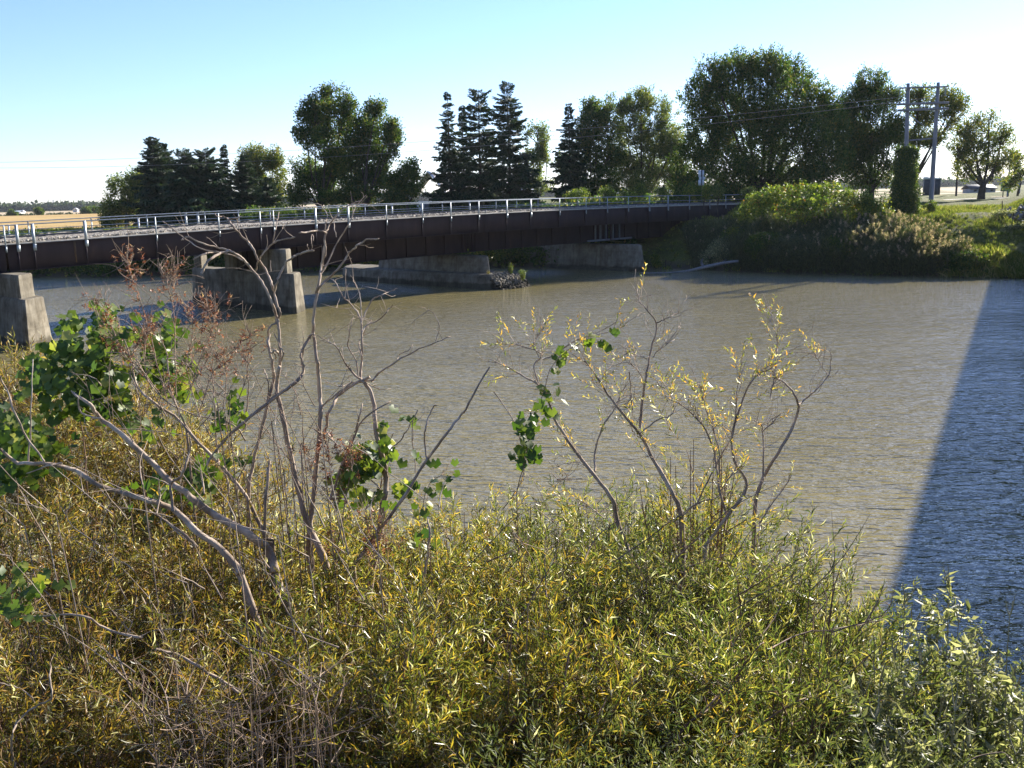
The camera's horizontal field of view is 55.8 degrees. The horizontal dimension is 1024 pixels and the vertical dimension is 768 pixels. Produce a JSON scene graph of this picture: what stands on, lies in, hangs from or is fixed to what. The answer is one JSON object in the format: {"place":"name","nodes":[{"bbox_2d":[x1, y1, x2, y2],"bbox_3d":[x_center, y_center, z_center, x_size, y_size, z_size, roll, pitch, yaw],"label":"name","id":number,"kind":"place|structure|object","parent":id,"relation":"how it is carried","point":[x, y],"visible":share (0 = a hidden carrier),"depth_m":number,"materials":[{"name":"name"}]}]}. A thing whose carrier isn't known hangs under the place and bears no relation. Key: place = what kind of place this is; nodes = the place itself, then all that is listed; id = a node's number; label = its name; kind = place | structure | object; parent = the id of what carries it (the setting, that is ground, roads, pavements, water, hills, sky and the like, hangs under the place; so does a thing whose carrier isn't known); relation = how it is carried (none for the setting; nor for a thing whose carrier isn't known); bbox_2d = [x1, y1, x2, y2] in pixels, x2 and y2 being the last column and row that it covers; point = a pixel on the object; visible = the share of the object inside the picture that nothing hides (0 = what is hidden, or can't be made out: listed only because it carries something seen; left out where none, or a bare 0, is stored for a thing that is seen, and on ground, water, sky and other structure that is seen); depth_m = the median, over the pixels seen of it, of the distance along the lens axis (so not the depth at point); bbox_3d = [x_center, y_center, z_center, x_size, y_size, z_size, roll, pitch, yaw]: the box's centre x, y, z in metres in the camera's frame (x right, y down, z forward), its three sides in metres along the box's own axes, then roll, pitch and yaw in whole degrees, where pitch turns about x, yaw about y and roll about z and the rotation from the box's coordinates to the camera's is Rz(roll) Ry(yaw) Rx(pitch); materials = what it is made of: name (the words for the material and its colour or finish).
{"place":"outdoors","nodes":[
{"label":"outdoors","id":0,"kind":"place"},
{"bbox_2d":[0,214,137,230],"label":"field","id":1,"kind":"structure","parent":0,"point":[28,218],"depth_m":219.37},
{"bbox_2d":[0,268,1023,718],"bbox_3d":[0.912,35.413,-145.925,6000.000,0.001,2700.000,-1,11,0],"label":"river water","id":2,"kind":"structure","parent":0,"point":[906,436],"depth_m":33.69,"materials":[{"name":"liquid"}]},
{"bbox_2d":[0,185,1023,749],"bbox_3d":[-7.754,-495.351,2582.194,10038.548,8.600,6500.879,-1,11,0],"label":"ground","id":3,"kind":"structure","parent":0,"point":[664,241],"depth_m":96.25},
{"bbox_2d":[0,374,76,765],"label":"grape vine","id":4,"kind":"object","parent":3,"relation":"on","point":[14,443],"visible":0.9,"depth_m":6.33,"materials":[{"name":"green plant"}]},
{"bbox_2d":[0,560,76,755],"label":"grape vine","id":5,"kind":"object","parent":3,"relation":"on","point":[8,610],"visible":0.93,"depth_m":5.23,"materials":[{"name":"green plant"}]},
{"bbox_2d":[0,199,117,211],"bbox_3d":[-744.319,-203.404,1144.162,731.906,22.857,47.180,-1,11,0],"label":"wood","id":6,"kind":"object","parent":3,"relation":"on","point":[54,206],"visible":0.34,"depth_m":1130.38,"materials":[{"name":"green plant"}]},
{"bbox_2d":[0,325,165,762],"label":"willow shrub","id":7,"kind":"object","parent":3,"relation":"on","point":[10,385],"visible":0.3,"depth_m":9.27,"materials":[{"name":"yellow plant"}]},
{"bbox_2d":[0,532,204,767],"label":"willow shrub","id":8,"kind":"object","parent":3,"relation":"on","point":[26,739],"visible":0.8,"depth_m":5.19,"materials":[{"name":"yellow plant"}]},
{"bbox_2d":[12,294,207,592],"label":"grape vine","id":9,"kind":"object","parent":3,"relation":"on","point":[66,350],"visible":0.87,"depth_m":7.43,"materials":[{"name":"green plant"}]},
{"bbox_2d":[94,164,143,226],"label":"broadleaf tree","id":10,"kind":"object","parent":3,"relation":"on","point":[116,207],"visible":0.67,"depth_m":132.62,"materials":[{"name":"green plant"}]},
{"bbox_2d":[0,454,242,766],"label":"willow shrub","id":11,"kind":"object","parent":3,"relation":"on","point":[60,499],"visible":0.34,"depth_m":6.81,"materials":[{"name":"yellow plant"}]},
{"bbox_2d":[0,380,254,731],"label":"willow shrub","id":12,"kind":"object","parent":3,"relation":"on","point":[148,449],"visible":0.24,"depth_m":8.83,"materials":[{"name":"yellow plant"}]},
{"bbox_2d":[121,136,173,227],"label":"spruce tree","id":13,"kind":"object","parent":3,"relation":"on","point":[154,175],"visible":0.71,"depth_m":126.85,"materials":[{"name":"green plant"}]},
{"bbox_2d":[0,359,304,753],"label":"dead limb","id":14,"kind":"object","parent":3,"relation":"on","point":[219,547],"visible":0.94,"depth_m":6.03,"materials":[{"name":"wood"}]},
{"bbox_2d":[0,597,328,767],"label":"dead limb","id":15,"kind":"object","parent":3,"relation":"on","point":[233,689],"visible":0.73,"depth_m":5.11,"materials":[{"name":"wood"}]},
{"bbox_2d":[69,229,285,766],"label":"dead shrub","id":16,"kind":"object","parent":3,"relation":"on","point":[146,329],"visible":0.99,"depth_m":6.89,"materials":[{"name":"red plant"}]},
{"bbox_2d":[73,333,284,646],"bbox_3d":[-2.330,2.000,7.383,1.402,4.839,0.451,0,11,6],"label":"dead limb","id":17,"kind":"object","parent":3,"relation":"on","point":[209,453],"visible":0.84,"depth_m":7.03,"materials":[{"name":"wood"}]},
{"bbox_2d":[7,473,357,766],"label":"willow shrub","id":18,"kind":"object","parent":3,"relation":"on","point":[254,572],"visible":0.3,"depth_m":6.64,"materials":[{"name":"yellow plant"}]},
{"bbox_2d":[152,148,220,225],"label":"spruce tree","id":19,"kind":"object","parent":3,"relation":"on","point":[180,196],"visible":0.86,"depth_m":123.87,"materials":[{"name":"green plant"}]},
{"bbox_2d":[121,377,252,632],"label":"grape vine","id":20,"kind":"object","parent":3,"relation":"on","point":[217,474],"visible":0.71,"depth_m":7.11,"materials":[{"name":"green plant"}]},
{"bbox_2d":[83,411,312,726],"bbox_3d":[-2.776,2.272,9.122,2.400,4.282,2.129,-1,11,0],"label":"willow shrub","id":21,"kind":"object","parent":3,"relation":"on","point":[200,512],"visible":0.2,"depth_m":8.69,"materials":[{"name":"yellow plant"}]},
{"bbox_2d":[71,390,332,758],"bbox_3d":[-1.720,2.172,6.772,2.099,4.477,0.403,-3,11,-9],"label":"dead limb","id":22,"kind":"object","parent":3,"relation":"on","point":[215,515],"visible":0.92,"depth_m":6.41,"materials":[{"name":"wood"}]},
{"bbox_2d":[69,302,350,668],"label":"red twigs","id":23,"kind":"object","parent":3,"relation":"on","point":[274,453],"visible":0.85,"depth_m":6.83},
{"bbox_2d":[184,147,241,222],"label":"spruce tree","id":24,"kind":"object","parent":3,"relation":"on","point":[213,184],"visible":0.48,"depth_m":126.10,"materials":[{"name":"green plant"}]},
{"bbox_2d":[22,585,409,767],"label":"willow shrub","id":25,"kind":"object","parent":3,"relation":"on","point":[189,654],"visible":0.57,"depth_m":5.20,"materials":[{"name":"green plant"}]},
{"bbox_2d":[0,403,450,767],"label":"dry stems","id":26,"kind":"object","parent":3,"relation":"on","point":[201,587],"visible":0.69,"depth_m":5.57,"materials":[{"name":"brown plant"}]},
{"bbox_2d":[228,152,262,221],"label":"spruce tree","id":27,"kind":"object","parent":3,"relation":"on","point":[245,181],"visible":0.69,"depth_m":128.37,"materials":[{"name":"green plant"}]},
{"bbox_2d":[110,631,383,767],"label":"brush pile","id":28,"kind":"object","parent":3,"relation":"on","point":[317,711],"visible":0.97,"depth_m":4.53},
{"bbox_2d":[162,211,353,758],"bbox_3d":[-1.764,1.653,7.137,1.195,5.790,0.719,-1,11,0],"label":"dead tree","id":29,"kind":"object","parent":3,"relation":"on","point":[313,535],"visible":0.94,"depth_m":6.90,"materials":[{"name":"wood"}]},
{"bbox_2d":[228,140,292,202],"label":"broadleaf tree","id":30,"kind":"object","parent":3,"relation":"on","point":[260,157],"visible":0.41,"depth_m":140.76,"materials":[{"name":"green plant"}]},
{"bbox_2d":[254,177,291,208],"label":"spruce tree","id":31,"kind":"object","parent":3,"relation":"on","point":[268,197],"visible":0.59,"depth_m":126.84,"materials":[{"name":"green plant"}]},
{"bbox_2d":[128,476,420,713],"bbox_3d":[-2.059,2.655,8.856,2.703,3.668,2.258,-1,11,0],"label":"willow shrub","id":32,"kind":"object","parent":3,"relation":"on","point":[319,530],"visible":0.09,"depth_m":8.40,"materials":[{"name":"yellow plant"}]},
{"bbox_2d":[233,191,381,670],"bbox_3d":[-1.389,1.568,7.264,1.215,5.904,0.556,1,11,11],"label":"dead tree","id":33,"kind":"object","parent":3,"relation":"on","point":[319,388],"visible":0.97,"depth_m":6.92,"materials":[{"name":"wood"}]},
{"bbox_2d":[111,565,514,767],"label":"willow shrub","id":34,"kind":"object","parent":3,"relation":"on","point":[421,657],"visible":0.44,"depth_m":5.26,"materials":[{"name":"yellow plant"}]},
{"bbox_2d":[6,225,636,277],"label":"bank scrub","id":35,"kind":"object","parent":3,"relation":"on","point":[500,255],"visible":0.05,"depth_m":97.34,"materials":[{"name":"green plant"}]},
{"bbox_2d":[281,80,363,216],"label":"broadleaf tree","id":36,"kind":"object","parent":3,"relation":"on","point":[316,134],"visible":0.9,"depth_m":114.65,"materials":[{"name":"green plant"}]},
{"bbox_2d":[180,513,473,767],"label":"willow shrub","id":37,"kind":"object","parent":3,"relation":"on","point":[330,572],"visible":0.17,"depth_m":6.72,"materials":[{"name":"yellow plant"}]},
{"bbox_2d":[283,411,403,736],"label":"dead shrub","id":38,"kind":"object","parent":3,"relation":"on","point":[332,499],"visible":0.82,"depth_m":7.02,"materials":[{"name":"red plant"}]},
{"bbox_2d":[330,93,406,214],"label":"broadleaf tree","id":39,"kind":"object","parent":3,"relation":"on","point":[367,177],"visible":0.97,"depth_m":113.65,"materials":[{"name":"green plant"}]},
{"bbox_2d":[256,484,482,747],"bbox_3d":[-1.171,2.740,8.781,2.048,3.660,2.178,-1,11,0],"label":"willow shrub","id":40,"kind":"object","parent":3,"relation":"on","point":[410,557],"visible":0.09,"depth_m":8.20,"materials":[{"name":"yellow plant"}]},
{"bbox_2d":[0,194,741,349],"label":"railway bridge","id":41,"kind":"structure","parent":3,"relation":"on","point":[417,248],"depth_m":69.72,"materials":[{"name":"paint"}]},
{"bbox_2d":[324,405,421,630],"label":"grape vine","id":42,"kind":"object","parent":3,"relation":"on","point":[369,467],"visible":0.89,"depth_m":7.26,"materials":[{"name":"green plant"}]},
{"bbox_2d":[309,250,449,674],"bbox_3d":[-0.890,1.739,7.537,1.078,5.580,0.649,1,11,10],"label":"dead tree","id":43,"kind":"object","parent":3,"relation":"on","point":[364,381],"visible":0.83,"depth_m":7.18,"materials":[{"name":"wood"}]},
{"bbox_2d":[375,153,427,212],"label":"broadleaf tree","id":44,"kind":"object","parent":3,"relation":"on","point":[400,184],"visible":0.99,"depth_m":108.82,"materials":[{"name":"green plant"}]},
{"bbox_2d":[351,367,489,641],"bbox_3d":[-0.646,2.173,7.213,1.078,4.626,0.319,0,11,7],"label":"dead tree","id":45,"kind":"object","parent":3,"relation":"on","point":[401,500],"visible":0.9,"depth_m":7.00,"materials":[{"name":"wood"}]},
{"bbox_2d":[272,500,593,760],"bbox_3d":[-0.544,2.598,6.697,2.236,3.274,2.488,-1,11,0],"label":"willow shrub","id":46,"kind":"object","parent":3,"relation":"on","point":[399,597],"visible":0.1,"depth_m":6.73,"materials":[{"name":"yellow plant"}]},
{"bbox_2d":[407,458,460,624],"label":"grape vine","id":47,"kind":"object","parent":3,"relation":"on","point":[446,493],"visible":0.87,"depth_m":6.99,"materials":[{"name":"green plant"}]},
{"bbox_2d":[12,202,881,276],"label":"grass","id":48,"kind":"structure","parent":3,"relation":"on","point":[66,228],"depth_m":98.71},
{"bbox_2d":[324,474,571,713],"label":"willow shrub","id":49,"kind":"object","parent":3,"relation":"on","point":[488,526],"visible":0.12,"depth_m":8.42,"materials":[{"name":"green plant"}]},
{"bbox_2d":[421,92,475,211],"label":"spruce tree","id":50,"kind":"object","parent":3,"relation":"on","point":[448,178],"visible":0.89,"depth_m":120.16,"materials":[{"name":"green plant"}]},
{"bbox_2d":[453,88,502,209],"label":"spruce tree","id":51,"kind":"object","parent":3,"relation":"on","point":[478,191],"visible":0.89,"depth_m":118.83,"materials":[{"name":"green plant"}]},
{"bbox_2d":[291,552,672,767],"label":"willow shrub","id":52,"kind":"object","parent":3,"relation":"on","point":[467,727],"visible":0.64,"depth_m":5.10,"materials":[{"name":"green plant"}]},
{"bbox_2d":[482,80,542,207],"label":"spruce tree","id":53,"kind":"object","parent":3,"relation":"on","point":[515,176],"visible":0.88,"depth_m":117.66,"materials":[{"name":"green plant"}]},
{"bbox_2d":[16,624,1023,767],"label":"undergrowth","id":54,"kind":"object","parent":3,"relation":"on","point":[710,751],"visible":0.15,"depth_m":3.65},
{"bbox_2d":[519,118,554,204],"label":"broadleaf tree","id":55,"kind":"object","parent":3,"relation":"on","point":[540,150],"visible":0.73,"depth_m":135.41,"materials":[{"name":"green plant"}]},
{"bbox_2d":[237,180,839,221],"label":"understory","id":56,"kind":"object","parent":3,"relation":"on","point":[653,198],"visible":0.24,"depth_m":113.14,"materials":[{"name":"green plant"}]},
{"bbox_2d":[446,476,634,685],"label":"willow shrub","id":57,"kind":"object","parent":3,"relation":"on","point":[529,525],"visible":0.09,"depth_m":8.65,"materials":[{"name":"green plant"}]},
{"bbox_2d":[386,498,703,767],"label":"willow shrub","id":58,"kind":"object","parent":3,"relation":"on","point":[499,599],"visible":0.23,"depth_m":6.57,"materials":[{"name":"green plant"}]},
{"bbox_2d":[507,321,620,642],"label":"grape vine","id":59,"kind":"object","parent":3,"relation":"on","point":[528,452],"visible":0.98,"depth_m":6.89,"materials":[{"name":"green plant"}]},
{"bbox_2d":[541,103,599,205],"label":"spruce tree","id":60,"kind":"object","parent":3,"relation":"on","point":[573,180],"visible":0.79,"depth_m":125.19,"materials":[{"name":"green plant"}]},
{"bbox_2d":[484,504,676,677],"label":"willow shrub","id":61,"kind":"object","parent":3,"relation":"on","point":[592,554],"visible":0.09,"depth_m":7.67,"materials":[{"name":"green plant"}]},
{"bbox_2d":[554,93,628,198],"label":"broadleaf tree","id":62,"kind":"object","parent":3,"relation":"on","point":[595,157],"visible":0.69,"depth_m":126.47,"materials":[{"name":"green plant"}]},
{"bbox_2d":[233,173,1023,204],"bbox_3d":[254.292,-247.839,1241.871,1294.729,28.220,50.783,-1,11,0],"label":"wood","id":63,"kind":"object","parent":3,"relation":"on","point":[950,182],"visible":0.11,"depth_m":1227.52,"materials":[{"name":"green plant"}]},
{"bbox_2d":[455,585,813,767],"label":"willow shrub","id":64,"kind":"object","parent":3,"relation":"on","point":[622,681],"visible":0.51,"depth_m":5.17,"materials":[{"name":"green plant"}]},
{"bbox_2d":[525,467,745,738],"bbox_3d":[1.062,2.528,8.750,2.087,3.640,2.197,3,12,23],"label":"willow shrub","id":65,"kind":"object","parent":3,"relation":"on","point":[621,510],"visible":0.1,"depth_m":8.40,"materials":[{"name":"green plant"}]},
{"bbox_2d":[604,83,685,194],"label":"broadleaf tree","id":66,"kind":"object","parent":3,"relation":"on","point":[662,141],"visible":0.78,"depth_m":131.30,"materials":[{"name":"green plant"}]},
{"bbox_2d":[490,508,802,763],"bbox_3d":[0.982,2.287,6.841,2.170,3.033,2.121,-7,12,-28],"label":"willow shrub","id":67,"kind":"object","parent":3,"relation":"on","point":[646,595],"visible":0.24,"depth_m":6.55,"materials":[{"name":"green plant"}]},
{"bbox_2d":[473,263,840,765],"bbox_3d":[1.102,1.601,7.366,2.673,5.025,0.644,-2,11,-4],"label":"bare willow","id":68,"kind":"object","parent":3,"relation":"on","point":[731,442],"visible":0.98,"depth_m":7.10,"materials":[{"name":"yellow plant"}]},
{"bbox_2d":[471,594,884,766],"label":"dark stems","id":69,"kind":"object","parent":3,"relation":"on","point":[692,720],"visible":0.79,"depth_m":5.12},
{"bbox_2d":[467,481,895,767],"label":"willow stems","id":70,"kind":"object","parent":3,"relation":"on","point":[746,590],"visible":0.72,"depth_m":5.35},
{"bbox_2d":[575,394,790,648],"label":"willow shrub","id":71,"kind":"object","parent":3,"relation":"on","point":[709,514],"visible":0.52,"depth_m":7.46,"materials":[{"name":"green plant"}]},
{"bbox_2d":[577,469,826,652],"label":"willow shrub","id":72,"kind":"object","parent":3,"relation":"on","point":[767,528],"visible":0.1,"depth_m":8.21,"materials":[{"name":"green plant"}]},
{"bbox_2d":[541,556,887,767],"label":"willow shrub","id":73,"kind":"object","parent":3,"relation":"on","point":[728,662],"visible":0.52,"depth_m":5.22,"materials":[{"name":"green plant"}]},
{"bbox_2d":[665,42,858,198],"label":"broadleaf tree","id":74,"kind":"object","parent":3,"relation":"on","point":[714,93],"visible":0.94,"depth_m":107.59,"materials":[{"name":"green plant"}]},
{"bbox_2d":[733,182,793,229],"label":"vine mound","id":75,"kind":"object","parent":3,"relation":"on","point":[760,197],"visible":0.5,"depth_m":89.23,"materials":[{"name":"green plant"}]},
{"bbox_2d":[612,500,918,749],"bbox_3d":[1.695,2.330,6.690,2.097,3.007,1.962,7,14,37],"label":"willow shrub","id":76,"kind":"object","parent":3,"relation":"on","point":[789,620],"visible":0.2,"depth_m":6.62,"materials":[{"name":"green plant"}]},
{"bbox_2d":[663,521,906,764],"bbox_3d":[2.181,2.626,7.891,2.091,2.802,1.688,-6,12,-23],"label":"willow shrub","id":77,"kind":"object","parent":3,"relation":"on","point":[839,604],"visible":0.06,"depth_m":7.90,"materials":[{"name":"green plant"}]},
{"bbox_2d":[776,180,848,231],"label":"vine mound","id":78,"kind":"object","parent":3,"relation":"on","point":[802,203],"visible":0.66,"depth_m":85.05,"materials":[{"name":"green plant"}]},
{"bbox_2d":[708,535,943,742],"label":"willow shrub","id":79,"kind":"object","parent":3,"relation":"on","point":[845,616],"visible":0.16,"depth_m":6.43,"materials":[{"name":"green plant"}]},
{"bbox_2d":[678,203,986,276],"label":"reed bed","id":80,"kind":"object","parent":3,"relation":"on","point":[924,242],"visible":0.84,"depth_m":80.40,"materials":[{"name":"plant"}]},
{"bbox_2d":[833,185,895,225],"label":"vine mound","id":81,"kind":"object","parent":3,"relation":"on","point":[863,203],"visible":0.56,"depth_m":84.38,"materials":[{"name":"green plant"}]},
{"bbox_2d":[827,61,910,202],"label":"broadleaf tree","id":82,"kind":"object","parent":3,"relation":"on","point":[873,144],"visible":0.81,"depth_m":113.72,"materials":[{"name":"green plant"}]},
{"bbox_2d":[739,610,1020,767],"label":"willow shrub","id":83,"kind":"object","parent":3,"relation":"on","point":[865,674],"visible":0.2,"depth_m":5.55,"materials":[{"name":"green plant"}]},
{"bbox_2d":[802,672,957,767],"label":"seeding weed","id":84,"kind":"object","parent":3,"relation":"on","point":[888,764],"visible":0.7,"depth_m":4.80,"materials":[{"name":"green plant"}]},
{"bbox_2d":[740,195,1023,275],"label":"grass","id":85,"kind":"structure","parent":3,"relation":"on","point":[949,210],"depth_m":84.44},
{"bbox_2d":[810,637,954,767],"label":"shrub","id":86,"kind":"object","parent":3,"relation":"on","point":[896,713],"visible":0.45,"depth_m":5.31,"materials":[{"name":"green plant"}]},
{"bbox_2d":[859,236,908,270],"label":"bank bush","id":87,"kind":"object","parent":3,"relation":"on","point":[875,245],"visible":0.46,"depth_m":76.91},
{"bbox_2d":[844,582,949,761],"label":"shrub","id":88,"kind":"object","parent":3,"relation":"on","point":[902,610],"visible":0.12,"depth_m":6.10,"materials":[{"name":"green plant"}]},
{"bbox_2d":[897,82,948,211],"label":"pole frame","id":89,"kind":"object","parent":3,"relation":"on","point":[934,145],"visible":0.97,"depth_m":89.03,"materials":[{"name":"grey wood"}]},
{"bbox_2d":[885,142,924,214],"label":"ivy plant","id":90,"kind":"object","parent":89,"relation":"attached to","point":[905,164],"visible":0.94,"depth_m":89.57,"materials":[{"name":"green plant"}]},
{"bbox_2d":[891,80,973,179],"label":"broadleaf tree","id":91,"kind":"object","parent":3,"relation":"on","point":[955,105],"visible":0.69,"depth_m":117.03,"materials":[{"name":"green plant"}]},
{"bbox_2d":[858,682,1023,767],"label":"shrub","id":92,"kind":"object","parent":3,"relation":"on","point":[905,742],"visible":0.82,"depth_m":4.96,"materials":[{"name":"green plant"}]},
{"bbox_2d":[888,566,1021,748],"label":"shrub","id":93,"kind":"object","parent":3,"relation":"on","point":[934,629],"visible":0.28,"depth_m":5.79,"materials":[{"name":"green plant"}]},
{"bbox_2d":[896,626,1023,763],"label":"shrub","id":94,"kind":"object","parent":3,"relation":"on","point":[965,659],"visible":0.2,"depth_m":5.42,"materials":[{"name":"green plant"}]},
{"bbox_2d":[913,655,1023,767],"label":"shrub","id":95,"kind":"object","parent":3,"relation":"on","point":[1005,708],"visible":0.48,"depth_m":5.29,"materials":[{"name":"green plant"}]},
{"bbox_2d":[942,248,994,276],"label":"bank bush","id":96,"kind":"object","parent":3,"relation":"on","point":[962,261],"visible":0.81,"depth_m":74.31,"materials":[{"name":"green plant"}]},
{"bbox_2d":[931,243,1023,278],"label":"tall grass","id":97,"kind":"structure","parent":3,"relation":"on","point":[1008,264],"depth_m":74.03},
{"bbox_2d":[935,702,1023,767],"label":"shrub","id":98,"kind":"object","parent":3,"relation":"on","point":[988,759],"visible":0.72,"depth_m":4.87,"materials":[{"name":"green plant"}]},
{"bbox_2d":[942,106,1023,199],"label":"broadleaf tree","id":99,"kind":"object","parent":3,"relation":"on","point":[969,142],"visible":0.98,"depth_m":122.34,"materials":[{"name":"green plant"}]},
{"bbox_2d":[955,593,1023,745],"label":"shrub","id":100,"kind":"object","parent":3,"relation":"on","point":[997,682],"visible":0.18,"depth_m":5.57,"materials":[{"name":"green plant"}]},
{"bbox_2d":[999,147,1023,195],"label":"broadleaf tree","id":101,"kind":"object","parent":3,"relation":"on","point":[1017,178],"visible":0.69,"depth_m":132.62,"materials":[{"name":"green plant"}]},
{"bbox_2d":[0,0,1023,204],"label":"sky","id":102,"kind":"structure","parent":0,"point":[82,81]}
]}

